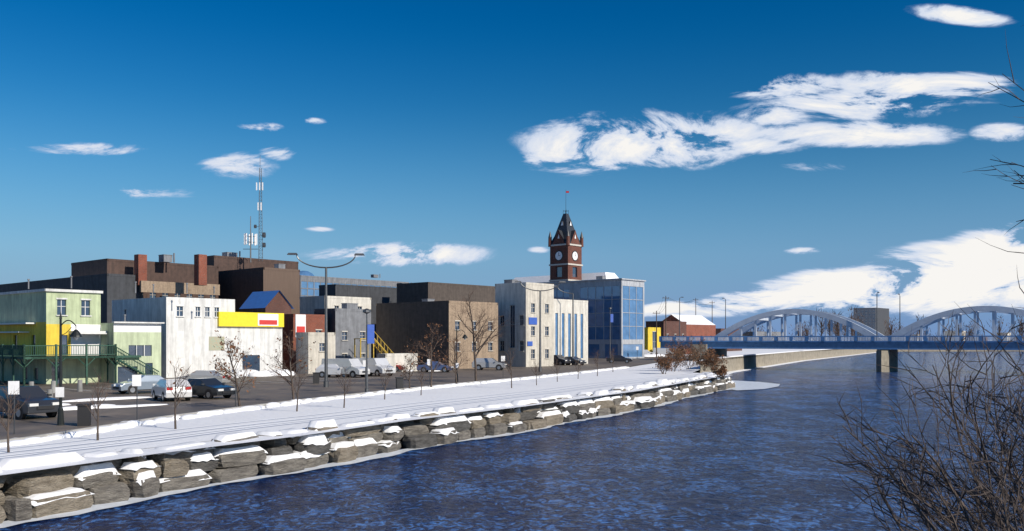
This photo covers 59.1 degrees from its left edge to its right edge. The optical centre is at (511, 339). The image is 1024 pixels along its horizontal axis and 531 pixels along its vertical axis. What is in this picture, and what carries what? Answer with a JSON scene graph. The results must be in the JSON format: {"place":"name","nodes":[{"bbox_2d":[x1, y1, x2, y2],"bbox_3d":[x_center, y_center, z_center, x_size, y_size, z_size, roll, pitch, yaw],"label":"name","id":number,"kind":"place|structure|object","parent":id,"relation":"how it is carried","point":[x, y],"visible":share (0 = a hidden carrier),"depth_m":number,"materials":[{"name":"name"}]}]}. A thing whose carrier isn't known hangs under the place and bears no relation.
{"place":"outdoors","nodes":[
{"label":"outdoors","id":0,"kind":"place"},
{"bbox_2d":[207,255,298,270],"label":"building","id":1,"kind":"structure","parent":0,"point":[224,263],"depth_m":155.95,"materials":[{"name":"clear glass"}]},
{"bbox_2d":[244,168,265,262],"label":"roof masts","id":2,"kind":"object","parent":1,"relation":"on","point":[251,236],"visible":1,"depth_m":152.09},
{"bbox_2d":[218,267,299,313],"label":"building","id":3,"kind":"structure","parent":0,"point":[239,286],"depth_m":143.75,"materials":[{"name":"brown brick"}]},
{"bbox_2d":[239,290,293,313],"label":"gabled roof building","id":4,"kind":"structure","parent":0,"point":[276,301],"depth_m":119.86,"materials":[{"name":"metal"}]},
{"bbox_2d":[300,271,313,275],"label":"glass dome","id":5,"kind":"structure","parent":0,"point":[306,273],"depth_m":235.03,"materials":[{"name":"blue glass"}]},
{"bbox_2d":[27,251,605,321],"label":"roof plant","id":6,"kind":"object","parent":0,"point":[164,258],"visible":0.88,"depth_m":135.71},
{"bbox_2d":[0,355,691,439],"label":"parking lot asphalt","id":7,"kind":"structure","parent":0,"point":[269,389],"depth_m":72.76,"materials":[{"name":"grey asphalt"}]},
{"bbox_2d":[0,385,58,419],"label":"dark suv","id":8,"kind":"object","parent":7,"relation":"on","point":[41,401],"visible":0.79,"depth_m":48.74,"materials":[{"name":"paint"}]},
{"bbox_2d":[0,289,106,383],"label":"green shop","id":9,"kind":"structure","parent":7,"relation":"on","point":[29,317],"depth_m":88.74,"materials":[{"name":"paint"}]},
{"bbox_2d":[29,380,82,397],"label":"bollards","id":10,"kind":"object","parent":7,"relation":"on","point":[53,386],"visible":0.69,"depth_m":72.09,"materials":[{"name":"grey concrete"}]},
{"bbox_2d":[55,312,81,424],"bbox_3d":[-22.056,1.505,45.033,1.327,5.750,0.560,0,0,15],"label":"street lamp","id":11,"kind":"object","parent":7,"relation":"on","point":[75,335],"visible":0.99,"depth_m":45.02,"materials":[{"name":"metal"}]},
{"bbox_2d":[0,273,142,322],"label":"dark row","id":12,"kind":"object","parent":7,"relation":"on","point":[116,286],"visible":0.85,"depth_m":130.69,"materials":[{"name":"brown glass"}]},
{"bbox_2d":[0,344,158,384],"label":"timber deck stairs","id":13,"kind":"structure","parent":7,"relation":"on","point":[17,351],"depth_m":85.15,"materials":[{"name":"green wood"}]},
{"bbox_2d":[101,322,164,382],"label":"green annex","id":14,"kind":"object","parent":7,"relation":"on","point":[143,339],"visible":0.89,"depth_m":90.04,"materials":[{"name":"paint"}]},
{"bbox_2d":[111,375,163,393],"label":"car","id":15,"kind":"object","parent":7,"relation":"on","point":[147,381],"visible":0.52,"depth_m":71.25,"materials":[{"name":"paint"}]},
{"bbox_2d":[71,258,218,298],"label":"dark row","id":16,"kind":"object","parent":7,"relation":"on","point":[170,272],"visible":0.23,"depth_m":137.16,"materials":[{"name":"brown brick"}]},
{"bbox_2d":[134,254,219,294],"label":"chimneys","id":17,"kind":"object","parent":16,"relation":"on","point":[199,286],"visible":1,"depth_m":131.39,"materials":[{"name":"red brick"}]},
{"bbox_2d":[151,379,191,401],"bbox_3d":[-24.052,3.564,63.759,2.130,1.529,4.170,0,0,-35],"label":"white hatchback car","id":18,"kind":"object","parent":7,"relation":"on","point":[160,388],"visible":0.78,"depth_m":62.41,"materials":[{"name":"paint"}]},
{"bbox_2d":[112,297,283,377],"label":"white block","id":19,"kind":"structure","parent":7,"relation":"on","point":[189,334],"depth_m":104.59,"materials":[{"name":"paint"}]},
{"bbox_2d":[174,370,230,382],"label":"silver car","id":20,"kind":"object","parent":7,"relation":"on","point":[201,374],"visible":0.36,"depth_m":82.54,"materials":[{"name":"paint"}]},
{"bbox_2d":[184,378,234,398],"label":"dark sedan","id":21,"kind":"object","parent":7,"relation":"on","point":[209,388],"visible":0.73,"depth_m":65.17,"materials":[{"name":"paint"}]},
{"bbox_2d":[74,377,372,390],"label":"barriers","id":22,"kind":"object","parent":7,"relation":"on","point":[256,383],"visible":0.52,"depth_m":91.62,"materials":[{"name":"paint"}]},
{"bbox_2d":[209,330,259,406],"bbox_3d":[-17.305,1.908,56.328,2.893,4.960,3.409,0,0,-35],"label":"street tree","id":23,"kind":"object","parent":7,"relation":"on","point":[230,351],"visible":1,"depth_m":56.41,"materials":[{"name":"brown plant"}]},
{"bbox_2d":[76,372,403,425],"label":"bins","id":24,"kind":"object","parent":7,"relation":"on","point":[83,415],"visible":0.58,"depth_m":44.57,"materials":[{"name":"black plastic"}]},
{"bbox_2d":[282,314,324,371],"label":"red brick shop","id":25,"kind":"structure","parent":7,"relation":"on","point":[315,322],"depth_m":119.25,"materials":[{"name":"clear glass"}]},
{"bbox_2d":[295,314,305,336],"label":"shop sign","id":26,"kind":"object","parent":25,"relation":"attached to","point":[300,322],"visible":0.71,"depth_m":118.70,"materials":[{"name":"white plastic"}]},
{"bbox_2d":[0,366,628,446],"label":"kerb","id":27,"kind":"structure","parent":7,"relation":"on","point":[78,432],"depth_m":52.57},
{"bbox_2d":[438,333,471,383],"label":"street tree","id":28,"kind":"object","parent":27,"relation":"on","point":[454,351],"visible":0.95,"depth_m":85.31,"materials":[{"name":"brown plant"}]},
{"bbox_2d":[296,332,335,373],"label":"building","id":29,"kind":"structure","parent":7,"relation":"on","point":[315,353],"depth_m":112.94,"materials":[{"name":"beige paint"}]},
{"bbox_2d":[8,347,638,433],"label":"sign posts","id":30,"kind":"object","parent":7,"relation":"on","point":[13,386],"visible":0.86,"depth_m":47.93,"materials":[{"name":"metal"}]},
{"bbox_2d":[287,253,364,386],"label":"street lamp","id":31,"kind":"object","parent":7,"relation":"on","point":[326,383],"visible":1,"depth_m":80.78,"materials":[{"name":"grey metal"}]},
{"bbox_2d":[315,364,348,377],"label":"white car","id":32,"kind":"object","parent":7,"relation":"on","point":[333,369],"visible":0.49,"depth_m":101.44,"materials":[{"name":"paint"}]},
{"bbox_2d":[0,354,665,412],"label":"snow patches","id":33,"kind":"object","parent":7,"relation":"on","point":[254,373],"visible":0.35,"depth_m":64.21,"materials":[{"name":"white snow"}]},
{"bbox_2d":[299,296,370,313],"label":"building","id":34,"kind":"structure","parent":7,"relation":"on","point":[309,304],"depth_m":137.45,"materials":[{"name":"white paint"}]},
{"bbox_2d":[314,308,370,358],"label":"building","id":35,"kind":"structure","parent":7,"relation":"on","point":[347,326],"depth_m":123.82,"materials":[{"name":"grey concrete"}]},
{"bbox_2d":[321,358,369,377],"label":"white van","id":36,"kind":"object","parent":7,"relation":"on","point":[354,368],"visible":0.67,"depth_m":101.15,"materials":[{"name":"paint"}]},
{"bbox_2d":[300,275,408,296],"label":"glass office","id":37,"kind":"structure","parent":7,"relation":"on","point":[309,285],"depth_m":238.82,"materials":[{"name":"blue glass"}]},
{"bbox_2d":[319,284,396,357],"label":"building","id":38,"kind":"structure","parent":7,"relation":"on","point":[375,294],"depth_m":192.22,"materials":[{"name":"grey glass"}]},
{"bbox_2d":[363,308,374,391],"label":"post top lamp","id":39,"kind":"object","parent":7,"relation":"on","point":[369,333],"visible":0.95,"depth_m":71.24,"materials":[{"name":"grey metal"}]},
{"bbox_2d":[354,331,392,357],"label":"yellow fire stairs","id":40,"kind":"structure","parent":7,"relation":"on","point":[379,345],"depth_m":121.08,"materials":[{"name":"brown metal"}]},
{"bbox_2d":[354,357,395,375],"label":"white van","id":41,"kind":"object","parent":7,"relation":"on","point":[375,365],"visible":0.6,"depth_m":104.96,"materials":[{"name":"paint"}]},
{"bbox_2d":[376,353,417,371],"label":"shed","id":42,"kind":"structure","parent":7,"relation":"on","point":[393,359],"depth_m":120.00,"materials":[{"name":"white paint"}]},
{"bbox_2d":[416,361,453,371],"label":"blue car","id":43,"kind":"object","parent":7,"relation":"on","point":[440,367],"visible":0.75,"depth_m":116.98,"materials":[{"name":"paint"}]},
{"bbox_2d":[376,301,497,368],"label":"building","id":44,"kind":"structure","parent":7,"relation":"on","point":[397,324],"depth_m":134.31,"materials":[{"name":"brick"}]},
{"bbox_2d":[397,282,494,302],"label":"dark block","id":45,"kind":"structure","parent":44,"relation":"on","point":[416,292],"depth_m":179.62,"materials":[{"name":"black glass"}]},
{"bbox_2d":[455,326,467,381],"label":"street lamp","id":46,"kind":"object","parent":7,"relation":"on","point":[464,337],"visible":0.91,"depth_m":90.81,"materials":[{"name":"black metal"}]},
{"bbox_2d":[472,358,506,369],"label":"van","id":47,"kind":"object","parent":7,"relation":"on","point":[481,363],"visible":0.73,"depth_m":125.14,"materials":[{"name":"paint"}]},
{"bbox_2d":[495,282,553,366],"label":"cream building","id":48,"kind":"structure","parent":7,"relation":"on","point":[519,302],"depth_m":142.14,"materials":[{"name":"paint"}]},
{"bbox_2d":[527,317,536,345],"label":"signs","id":49,"kind":"object","parent":48,"relation":"attached to","point":[532,320],"visible":1,"depth_m":140.85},
{"bbox_2d":[515,281,565,371],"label":"street lamp","id":50,"kind":"object","parent":7,"relation":"on","point":[540,368],"visible":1,"depth_m":119.40,"materials":[{"name":"grey metal"}]},
{"bbox_2d":[554,355,570,364],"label":"dark car","id":51,"kind":"object","parent":7,"relation":"on","point":[561,359],"visible":0.52,"depth_m":149.28,"materials":[{"name":"paint"}]},
{"bbox_2d":[554,286,573,364],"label":"street lamp","id":52,"kind":"object","parent":7,"relation":"on","point":[572,322],"visible":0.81,"depth_m":149.90,"materials":[{"name":"grey metal"}]},
{"bbox_2d":[548,191,583,281],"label":"clock tower","id":53,"kind":"structure","parent":7,"relation":"on","point":[565,244],"depth_m":262.91,"materials":[{"name":"brick"}]},
{"bbox_2d":[554,299,587,364],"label":"building","id":54,"kind":"structure","parent":7,"relation":"on","point":[563,327],"depth_m":153.79,"materials":[{"name":"paint"}]},
{"bbox_2d":[563,356,586,364],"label":"dark car","id":55,"kind":"object","parent":7,"relation":"on","point":[574,359],"visible":0.56,"depth_m":149.50,"materials":[{"name":"paint"}]},
{"bbox_2d":[608,307,612,362],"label":"post top lamp","id":56,"kind":"object","parent":7,"relation":"on","point":[611,317],"visible":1,"depth_m":164.96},
{"bbox_2d":[606,355,631,362],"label":"black car","id":57,"kind":"object","parent":7,"relation":"on","point":[618,358],"visible":0.83,"depth_m":163.33,"materials":[{"name":"paint"}]},
{"bbox_2d":[644,350,654,353],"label":"white car","id":58,"kind":"object","parent":7,"relation":"on","point":[647,352],"visible":0.29,"depth_m":224.79,"materials":[{"name":"paint"}]},
{"bbox_2d":[644,327,660,351],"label":"yellow kiosk","id":59,"kind":"object","parent":7,"relation":"on","point":[649,338],"visible":0.69,"depth_m":237.30,"materials":[{"name":"paint"}]},
{"bbox_2d":[653,311,659,356],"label":"utility pole","id":60,"kind":"object","parent":7,"relation":"on","point":[656,313],"visible":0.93,"depth_m":214.88,"materials":[{"name":"brown wood"}]},
{"bbox_2d":[658,298,708,311],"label":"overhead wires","id":61,"kind":"object","parent":60,"relation":"attached to","point":[683,302],"visible":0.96,"depth_m":272.27,"materials":[{"name":"black metal"}]},
{"bbox_2d":[653,348,673,355],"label":"white van","id":62,"kind":"object","parent":7,"relation":"on","point":[661,351],"visible":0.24,"depth_m":234.72,"materials":[{"name":"paint"}]},
{"bbox_2d":[665,296,668,335],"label":"utility pole","id":63,"kind":"object","parent":7,"relation":"on","point":[665,315],"visible":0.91,"depth_m":239.93,"materials":[{"name":"brown wood"}]},
{"bbox_2d":[691,348,714,370],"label":"dry shrub","id":64,"kind":"object","parent":7,"relation":"on","point":[698,359],"visible":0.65,"depth_m":125.85,"materials":[{"name":"brown plant"}]},
{"bbox_2d":[702,347,726,371],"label":"dry shrub","id":65,"kind":"object","parent":7,"relation":"on","point":[715,361],"visible":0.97,"depth_m":120.15,"materials":[{"name":"brown plant"}]},
{"bbox_2d":[711,365,727,377],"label":"dry shrub","id":66,"kind":"object","parent":7,"relation":"on","point":[721,372],"visible":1,"depth_m":102.44,"materials":[{"name":"brown plant"}]},
{"bbox_2d":[0,368,703,457],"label":"snowy promenade","id":67,"kind":"structure","parent":0,"point":[278,418],"depth_m":55.22,"materials":[{"name":"white snow"}]},
{"bbox_2d":[0,383,32,451],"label":"sapling","id":68,"kind":"object","parent":67,"relation":"on","point":[7,427],"visible":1,"depth_m":34.64,"materials":[{"name":"brown plant"}]},
{"bbox_2d":[70,369,114,439],"bbox_3d":[-17.863,2.753,38.686,1.733,3.257,1.635,0,0,0],"label":"sapling","id":69,"kind":"object","parent":67,"relation":"on","point":[98,404],"visible":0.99,"depth_m":38.70,"materials":[{"name":"brown plant"}]},
{"bbox_2d":[165,359,195,428],"bbox_3d":[-15.876,2.509,43.651,1.729,3.746,1.588,0,0,0],"label":"sapling","id":70,"kind":"object","parent":67,"relation":"on","point":[177,395],"visible":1,"depth_m":43.67,"materials":[{"name":"brown plant"}]},
{"bbox_2d":[257,328,315,399],"bbox_3d":[-15.382,1.795,61.773,3.860,5.185,3.135,0,0,0],"label":"street tree","id":71,"kind":"object","parent":67,"relation":"on","point":[290,350],"visible":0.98,"depth_m":61.60,"materials":[{"name":"brown plant"}]},
{"bbox_2d":[288,362,310,410],"bbox_3d":[-12.891,2.725,54.059,1.807,3.315,1.494,0,0,33],"label":"sapling","id":72,"kind":"object","parent":67,"relation":"on","point":[295,381],"visible":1,"depth_m":54.28,"materials":[{"name":"brown plant"}]},
{"bbox_2d":[335,367,357,407],"bbox_3d":[-10.385,3.009,57.163,1.715,2.747,1.562,0,0,0],"label":"sapling","id":73,"kind":"object","parent":67,"relation":"on","point":[344,385],"visible":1,"depth_m":57.15,"materials":[{"name":"brown plant"}]},
{"bbox_2d":[376,365,391,399],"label":"sapling","id":74,"kind":"object","parent":67,"relation":"on","point":[385,380],"visible":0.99,"depth_m":65.15,"materials":[{"name":"brown plant"}]},
{"bbox_2d":[396,352,423,388],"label":"street tree","id":75,"kind":"object","parent":67,"relation":"on","point":[407,369],"visible":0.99,"depth_m":77.15,"materials":[{"name":"plant"}]},
{"bbox_2d":[415,365,428,394],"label":"sapling","id":76,"kind":"object","parent":67,"relation":"on","point":[421,378],"visible":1,"depth_m":70.28,"materials":[{"name":"brown plant"}]},
{"bbox_2d":[401,323,457,386],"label":"street tree","id":77,"kind":"object","parent":67,"relation":"on","point":[430,353],"visible":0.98,"depth_m":80.53,"materials":[{"name":"brown plant"}]},
{"bbox_2d":[449,288,515,380],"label":"street tree","id":78,"kind":"object","parent":67,"relation":"on","point":[477,340],"visible":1,"depth_m":88.96,"materials":[{"name":"brown plant"}]},
{"bbox_2d":[498,345,517,387],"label":"sapling","id":79,"kind":"object","parent":67,"relation":"on","point":[508,364],"visible":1,"depth_m":80.36,"materials":[{"name":"brown plant"}]},
{"bbox_2d":[531,361,541,384],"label":"sapling","id":80,"kind":"object","parent":67,"relation":"on","point":[535,368],"visible":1,"depth_m":85.23,"materials":[{"name":"brown plant"}]},
{"bbox_2d":[548,359,559,381],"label":"sapling","id":81,"kind":"object","parent":67,"relation":"on","point":[556,367],"visible":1,"depth_m":92.34,"materials":[{"name":"brown plant"}]},
{"bbox_2d":[574,358,582,372],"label":"sapling","id":82,"kind":"object","parent":67,"relation":"on","point":[578,365],"visible":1,"depth_m":98.97,"materials":[{"name":"brown plant"}]},
{"bbox_2d":[592,351,599,375],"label":"sapling","id":83,"kind":"object","parent":67,"relation":"on","point":[597,358],"visible":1,"depth_m":106.45,"materials":[{"name":"brown plant"}]},
{"bbox_2d":[609,347,615,363],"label":"sapling","id":84,"kind":"object","parent":67,"relation":"on","point":[611,358],"visible":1,"depth_m":120.65,"materials":[{"name":"brown plant"}]},
{"bbox_2d":[0,351,1023,530],"bbox_3d":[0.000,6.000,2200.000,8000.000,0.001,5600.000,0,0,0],"label":"river water","id":85,"kind":"structure","parent":0,"point":[732,460],"depth_m":40.11,"materials":[{"name":"blue liquid"}]},
{"bbox_2d":[0,380,779,527],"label":"shoreline ice","id":86,"kind":"structure","parent":85,"relation":"on","point":[745,385],"depth_m":42.38,"materials":[{"name":"white ice"}]},
{"bbox_2d":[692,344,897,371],"bbox_3d":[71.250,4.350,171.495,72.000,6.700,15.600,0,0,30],"label":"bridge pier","id":87,"kind":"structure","parent":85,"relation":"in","point":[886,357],"depth_m":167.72,"materials":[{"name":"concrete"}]},
{"bbox_2d":[659,306,1023,349],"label":"arch bridge","id":88,"kind":"structure","parent":87,"relation":"on","point":[896,341],"depth_m":170.42,"materials":[{"name":"blue paint"}]},
{"bbox_2d":[679,292,899,340],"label":"street lamps","id":89,"kind":"object","parent":88,"relation":"on","point":[725,317],"visible":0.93,"depth_m":175.97,"materials":[{"name":"grey metal"}]},
{"bbox_2d":[0,340,1023,474],"bbox_3d":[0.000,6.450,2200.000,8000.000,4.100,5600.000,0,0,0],"label":"ground","id":90,"kind":"structure","parent":0,"point":[150,451],"depth_m":47.81,"materials":[{"name":"white snow"}]},
{"bbox_2d":[0,372,734,523],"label":"revetment rock","id":91,"kind":"object","parent":90,"relation":"on","point":[38,493],"visible":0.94,"depth_m":40.46,"materials":[{"name":"stone"}]},
{"bbox_2d":[652,350,675,373],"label":"dry shrub","id":92,"kind":"object","parent":90,"relation":"on","point":[665,364],"visible":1,"depth_m":113.08,"materials":[{"name":"brown plant"}]},
{"bbox_2d":[646,321,686,353],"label":"brick row","id":93,"kind":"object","parent":90,"relation":"on","point":[672,328],"visible":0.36,"depth_m":253.18,"materials":[{"name":"brown brick"}]},
{"bbox_2d":[656,336,686,369],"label":"dry shrub","id":94,"kind":"object","parent":90,"relation":"on","point":[677,354],"visible":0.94,"depth_m":123.08,"materials":[{"name":"brown plant"}]},
{"bbox_2d":[663,314,715,353],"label":"gabled brick house","id":95,"kind":"structure","parent":90,"relation":"on","point":[697,325],"depth_m":268.41,"materials":[{"name":"red brick"}]},
{"bbox_2d":[673,338,706,368],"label":"dry shrub","id":96,"kind":"object","parent":90,"relation":"on","point":[690,353],"visible":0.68,"depth_m":132.08,"materials":[{"name":"brown plant"}]},
{"bbox_2d":[716,328,741,350],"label":"building","id":97,"kind":"structure","parent":90,"relation":"on","point":[718,330],"depth_m":334.51,"materials":[{"name":"brick"}]},
{"bbox_2d":[742,331,783,340],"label":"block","id":98,"kind":"structure","parent":90,"relation":"on","point":[761,333],"depth_m":424.69,"materials":[{"name":"white glass"}]},
{"bbox_2d":[697,349,876,373],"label":"retaining wall","id":99,"kind":"structure","parent":90,"relation":"on","point":[737,363],"depth_m":215.67,"materials":[{"name":"concrete"}]},
{"bbox_2d":[853,308,888,340],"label":"apartment slab","id":100,"kind":"structure","parent":90,"relation":"on","point":[868,317],"depth_m":828.09,"materials":[{"name":"grey concrete"}]},
{"bbox_2d":[743,305,1023,340],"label":"bare trees","id":101,"kind":"object","parent":90,"relation":"on","point":[836,329],"visible":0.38,"depth_m":551.16,"materials":[{"name":"brown plant"}]},
{"bbox_2d":[806,308,1023,530],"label":"shrub","id":102,"kind":"object","parent":90,"relation":"on","point":[980,455],"visible":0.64,"depth_m":11.82,"materials":[{"name":"brown plant"}]},
{"bbox_2d":[825,274,1023,530],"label":"shrub","id":103,"kind":"object","parent":90,"relation":"on","point":[1003,520],"visible":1,"depth_m":9.25,"materials":[{"name":"brown plant"}]},
{"bbox_2d":[945,331,964,340],"bbox_3d":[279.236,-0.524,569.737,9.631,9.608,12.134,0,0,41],"label":"car","id":104,"kind":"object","parent":90,"relation":"on","point":[946,333],"depth_m":566.11,"materials":[{"name":"beige paint"}]},
{"bbox_2d":[963,31,1023,253],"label":"tree","id":105,"kind":"object","parent":90,"relation":"on","point":[1011,163],"visible":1,"depth_m":15.40,"materials":[{"name":"brown plant"}]},
{"bbox_2d":[997,333,1010,340],"bbox_3d":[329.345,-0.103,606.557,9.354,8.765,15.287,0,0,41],"label":"car","id":106,"kind":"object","parent":90,"relation":"on","point":[1004,335],"depth_m":599.72,"materials":[{"name":"beige paint"}]},
{"bbox_2d":[0,0,1023,339],"label":"sky","id":107,"kind":"structure","parent":0,"point":[759,156],"materials":[{"name":"blue"}]},
{"bbox_2d":[514,272,617,282],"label":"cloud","id":108,"kind":"structure","parent":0,"point":[585,276],"depth_m":269.40,"materials":[{"name":"white"}]},
{"bbox_2d":[540,278,645,357],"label":"glass office building","id":109,"kind":"structure","parent":0,"point":[623,298],"depth_m":203.73,"materials":[{"name":"blue glass"}]}
]}

